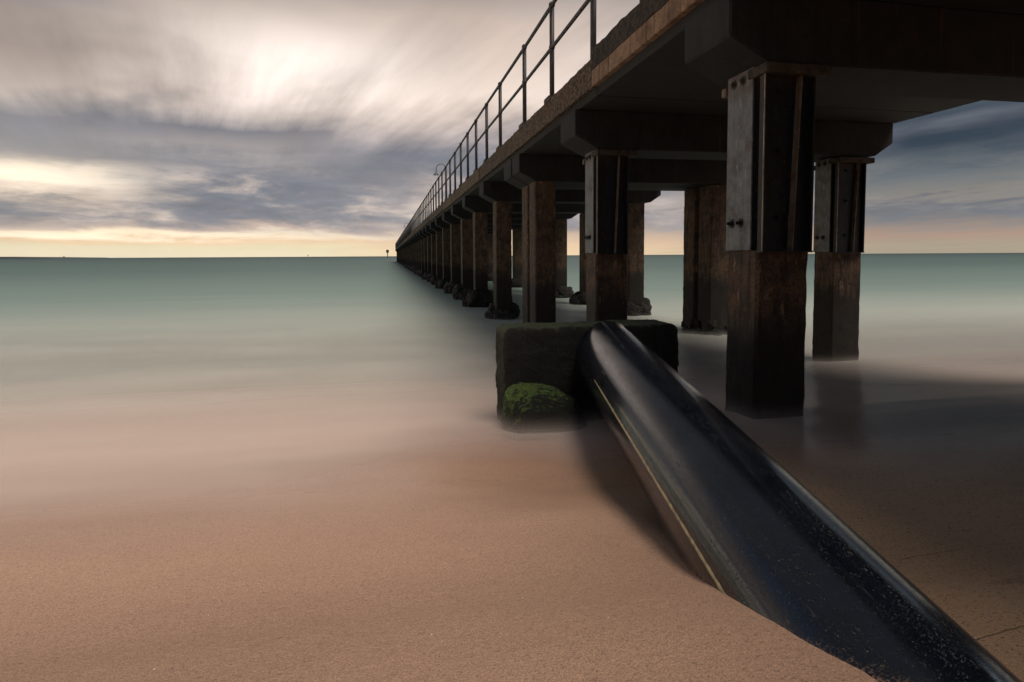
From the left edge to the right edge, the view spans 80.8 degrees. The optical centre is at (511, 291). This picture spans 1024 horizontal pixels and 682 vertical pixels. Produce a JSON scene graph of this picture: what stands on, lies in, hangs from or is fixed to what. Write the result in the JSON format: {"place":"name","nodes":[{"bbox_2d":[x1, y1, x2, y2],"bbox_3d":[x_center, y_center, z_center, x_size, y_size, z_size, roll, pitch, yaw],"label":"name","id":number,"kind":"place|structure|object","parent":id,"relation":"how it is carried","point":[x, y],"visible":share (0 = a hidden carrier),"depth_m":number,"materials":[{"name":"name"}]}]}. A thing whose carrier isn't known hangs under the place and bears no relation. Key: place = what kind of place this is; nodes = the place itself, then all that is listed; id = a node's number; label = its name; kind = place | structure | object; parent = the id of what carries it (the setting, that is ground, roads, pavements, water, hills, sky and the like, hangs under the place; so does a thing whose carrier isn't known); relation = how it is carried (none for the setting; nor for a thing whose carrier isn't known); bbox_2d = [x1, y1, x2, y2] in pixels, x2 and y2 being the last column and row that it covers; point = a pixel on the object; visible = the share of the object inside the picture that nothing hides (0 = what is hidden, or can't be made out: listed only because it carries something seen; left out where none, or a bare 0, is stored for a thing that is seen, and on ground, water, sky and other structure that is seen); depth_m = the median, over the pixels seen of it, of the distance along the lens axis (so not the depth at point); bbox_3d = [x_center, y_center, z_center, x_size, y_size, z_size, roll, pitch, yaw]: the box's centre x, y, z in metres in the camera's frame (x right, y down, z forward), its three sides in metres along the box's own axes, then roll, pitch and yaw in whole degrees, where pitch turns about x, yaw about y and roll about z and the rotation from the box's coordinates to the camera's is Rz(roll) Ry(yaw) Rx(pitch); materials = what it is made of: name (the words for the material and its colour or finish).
{"place":"outdoors","nodes":[
{"label":"outdoors","id":0,"kind":"place"},
{"bbox_2d":[0,257,103,257],"bbox_3d":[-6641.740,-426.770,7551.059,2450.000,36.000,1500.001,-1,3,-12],"label":"headland","id":1,"kind":"structure","parent":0,"point":[51,257],"depth_m":7531.14,"materials":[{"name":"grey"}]},
{"bbox_2d":[0,423,1023,681],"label":"sand","id":2,"kind":"structure","parent":0,"point":[360,569],"depth_m":1.79,"materials":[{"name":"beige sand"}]},
{"bbox_2d":[501,382,586,440],"bbox_3d":[0.195,0.841,3.669,0.524,0.575,0.315,-1,3,-12],"label":"mossy rock","id":3,"kind":"object","parent":2,"relation":"on","point":[534,411],"visible":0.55,"depth_m":3.52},
{"bbox_2d":[495,319,678,428],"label":"concrete block","id":4,"kind":"structure","parent":2,"relation":"on","point":[542,353],"depth_m":3.76,"materials":[{"name":"grey concrete"}]},
{"bbox_2d":[576,321,1022,681],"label":"outfall pipe","id":5,"kind":"object","parent":2,"relation":"on","point":[745,519],"visible":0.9,"depth_m":1.48,"materials":[{"name":"black plastic"}]},
{"bbox_2d":[0,253,1023,502],"bbox_3d":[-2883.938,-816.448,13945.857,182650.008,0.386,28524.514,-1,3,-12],"label":"sea","id":6,"kind":"structure","parent":0,"point":[138,373],"depth_m":7.43,"materials":[{"name":"teal liquid"}]},
{"bbox_2d":[395,0,1023,418],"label":"jetty","id":7,"kind":"object","parent":6,"relation":"in","point":[747,126],"visible":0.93,"depth_m":6.19,"materials":[{"name":"concrete"}]},
{"bbox_2d":[0,0,1023,257],"label":"sky","id":8,"kind":"structure","parent":0,"point":[129,128],"materials":[{"name":"grey"}]}
]}

